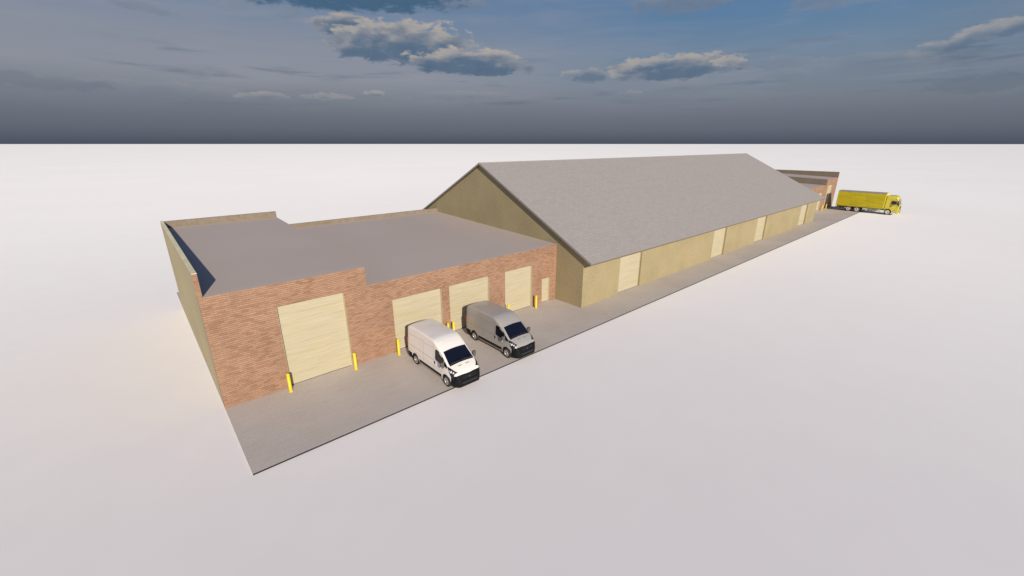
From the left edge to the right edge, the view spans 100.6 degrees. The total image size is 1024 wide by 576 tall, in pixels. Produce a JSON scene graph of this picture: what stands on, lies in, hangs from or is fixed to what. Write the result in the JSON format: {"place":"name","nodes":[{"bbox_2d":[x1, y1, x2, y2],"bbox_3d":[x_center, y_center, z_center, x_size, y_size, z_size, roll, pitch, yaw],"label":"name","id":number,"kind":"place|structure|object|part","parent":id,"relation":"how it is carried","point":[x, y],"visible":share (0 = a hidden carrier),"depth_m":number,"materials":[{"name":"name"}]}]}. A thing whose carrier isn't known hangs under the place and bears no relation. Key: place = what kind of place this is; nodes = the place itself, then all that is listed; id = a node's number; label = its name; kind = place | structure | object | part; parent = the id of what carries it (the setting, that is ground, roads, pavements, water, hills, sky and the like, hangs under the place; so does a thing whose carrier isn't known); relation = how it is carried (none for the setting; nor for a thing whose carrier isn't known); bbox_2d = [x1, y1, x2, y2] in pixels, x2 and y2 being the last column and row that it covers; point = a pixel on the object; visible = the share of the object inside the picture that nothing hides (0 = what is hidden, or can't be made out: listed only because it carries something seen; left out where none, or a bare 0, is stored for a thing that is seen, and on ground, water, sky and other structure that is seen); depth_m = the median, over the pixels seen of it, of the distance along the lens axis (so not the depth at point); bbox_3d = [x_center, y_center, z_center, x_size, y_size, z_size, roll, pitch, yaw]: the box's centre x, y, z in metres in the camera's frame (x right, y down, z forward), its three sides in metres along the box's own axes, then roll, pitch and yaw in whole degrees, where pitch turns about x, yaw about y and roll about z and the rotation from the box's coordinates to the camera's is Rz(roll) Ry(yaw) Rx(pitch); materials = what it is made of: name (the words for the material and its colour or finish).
{"place":"outdoors","nodes":[
{"label":"outdoors","id":0,"kind":"place"},
{"bbox_2d":[160,208,556,408],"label":"brick warehouse","id":1,"kind":"structure","parent":0,"point":[270,300],"depth_m":27.18,"materials":[{"name":"red brick"}]},
{"bbox_2d":[276,292,352,384],"bbox_3d":[-11.200,2.881,24.407,3.550,4.836,0.246,-16,24,-39],"label":"garage door","id":2,"kind":"structure","parent":1,"relation":"in","point":[314,332],"depth_m":24.41,"materials":[{"name":"paint"}]},
{"bbox_2d":[392,288,442,348],"bbox_3d":[-6.307,2.064,28.712,3.630,3.616,0.246,-16,24,-39],"label":"garage door","id":3,"kind":"structure","parent":1,"relation":"in","point":[408,310],"depth_m":28.46,"materials":[{"name":"paint"}]},
{"bbox_2d":[449,276,489,330],"bbox_3d":[-3.135,1.159,31.377,3.570,3.616,0.246,-16,24,-39],"label":"garage door","id":4,"kind":"structure","parent":1,"relation":"in","point":[464,294],"depth_m":31.18,"materials":[{"name":"paint"}]},
{"bbox_2d":[505,265,531,310],"bbox_3d":[0.479,0.129,34.412,2.930,3.616,0.246,-16,24,-39],"label":"garage door","id":5,"kind":"structure","parent":1,"relation":"in","point":[518,282],"depth_m":34.57,"materials":[{"name":"paint"}]},
{"bbox_2d":[541,277,549,302],"bbox_3d":[2.817,0.162,36.571,0.930,2.166,0.186,-16,24,-39],"label":"entrance door","id":6,"kind":"structure","parent":1,"relation":"in","point":[545,282],"depth_m":36.68,"materials":[{"name":"paint"}]},
{"bbox_2d":[0,144,1023,575],"bbox_3d":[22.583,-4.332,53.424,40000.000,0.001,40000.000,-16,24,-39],"label":"ground","id":7,"kind":"structure","parent":0,"point":[842,396],"depth_m":22.07,"materials":[{"name":"white"}]},
{"bbox_2d":[0,0,1023,143],"label":"sky","id":8,"kind":"structure","parent":0,"point":[72,71],"materials":[{"name":"blue"}]},
{"bbox_2d":[176,206,863,474],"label":"pavement","id":9,"kind":"structure","parent":0,"point":[280,427],"depth_m":24.53,"materials":[{"name":"concrete"}]},
{"bbox_2d":[286,373,292,391],"bbox_3d":[-12.244,5.201,23.374,0.240,1.106,0.240,-16,24,-39],"label":"bollard","id":10,"kind":"object","parent":9,"relation":"on","point":[289,382],"visible":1,"depth_m":23.32,"materials":[{"name":"yellow metal"}]},
{"bbox_2d":[353,353,357,369],"bbox_3d":[-9.483,4.414,25.693,0.240,1.106,0.240,3,19,8],"label":"bollard","id":11,"kind":"object","parent":9,"relation":"on","point":[355,361],"visible":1,"depth_m":25.64,"materials":[{"name":"yellow metal"}]},
{"bbox_2d":[396,339,400,354],"bbox_3d":[-7.344,3.804,27.490,0.240,1.106,0.240,-11,22,-30],"label":"bollard","id":12,"kind":"object","parent":9,"relation":"on","point":[398,346],"visible":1,"depth_m":27.43,"materials":[{"name":"yellow metal"}]},
{"bbox_2d":[407,319,479,387],"bbox_3d":[-4.124,3.792,25.467,2.451,2.440,5.352,-16,24,-39],"label":"panel van","id":13,"kind":"object","parent":9,"relation":"on","point":[441,350],"visible":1,"depth_m":24.50,"materials":[{"name":"white paint"}]},
{"bbox_3d":[-4.098,3.928,24.022,0.080,0.731,0.900,-16,24,-39],"label":"side window","id":14,"kind":"part","parent":13,"relation":"part of","materials":[{"name":"grey glass"}]},
{"bbox_2d":[466,300,534,358],"bbox_3d":[-0.783,2.701,28.678,2.451,2.440,5.352,-16,24,-39],"label":"panel van","id":15,"kind":"object","parent":9,"relation":"on","point":[506,331],"visible":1,"depth_m":27.77,"materials":[{"name":"grey paint"}]},
{"bbox_3d":[-0.757,2.838,27.233,0.080,0.731,0.900,-16,24,-39],"label":"side window","id":16,"kind":"part","parent":15,"relation":"part of","materials":[{"name":"black glass"}]},
{"bbox_2d":[835,190,901,213],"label":"box truck","id":17,"kind":"object","parent":9,"relation":"on","point":[857,201],"visible":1,"depth_m":83.93,"materials":[{"name":"yellow metal"}]},
{"bbox_2d":[424,153,825,307],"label":"gabled warehouse","id":18,"kind":"structure","parent":0,"point":[610,227],"depth_m":44.62,"materials":[{"name":"beige paint"}]},
{"bbox_2d":[618,252,641,292],"bbox_3d":[10.846,-1.797,39.262,3.500,4.146,0.246,-16,24,-39],"label":"garage door","id":19,"kind":"structure","parent":18,"relation":"in","point":[630,266],"depth_m":39.59,"materials":[{"name":"paint"}]},
{"bbox_2d":[711,227,726,257],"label":"garage door","id":20,"kind":"structure","parent":18,"relation":"in","point":[719,235],"depth_m":51.37,"materials":[{"name":"paint"}]},
{"bbox_2d":[754,216,766,241],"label":"garage door","id":21,"kind":"structure","parent":18,"relation":"in","point":[761,223],"depth_m":59.70,"materials":[{"name":"paint"}]},
{"bbox_2d":[798,204,807,225],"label":"garage door","id":22,"kind":"structure","parent":18,"relation":"in","point":[803,212],"depth_m":71.47,"materials":[{"name":"paint"}]},
{"bbox_2d":[775,169,839,210],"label":"brick warehouse","id":23,"kind":"structure","parent":0,"point":[823,183],"depth_m":90.30,"materials":[{"name":"red brick"}]},
{"bbox_2d":[815,193,822,210],"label":"garage door","id":24,"kind":"structure","parent":23,"relation":"in","point":[818,203],"depth_m":86.80,"materials":[{"name":"paint"}]},
{"bbox_2d":[823,185,832,207],"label":"garage door","id":25,"kind":"structure","parent":23,"relation":"in","point":[829,189],"depth_m":90.17,"materials":[{"name":"paint"}]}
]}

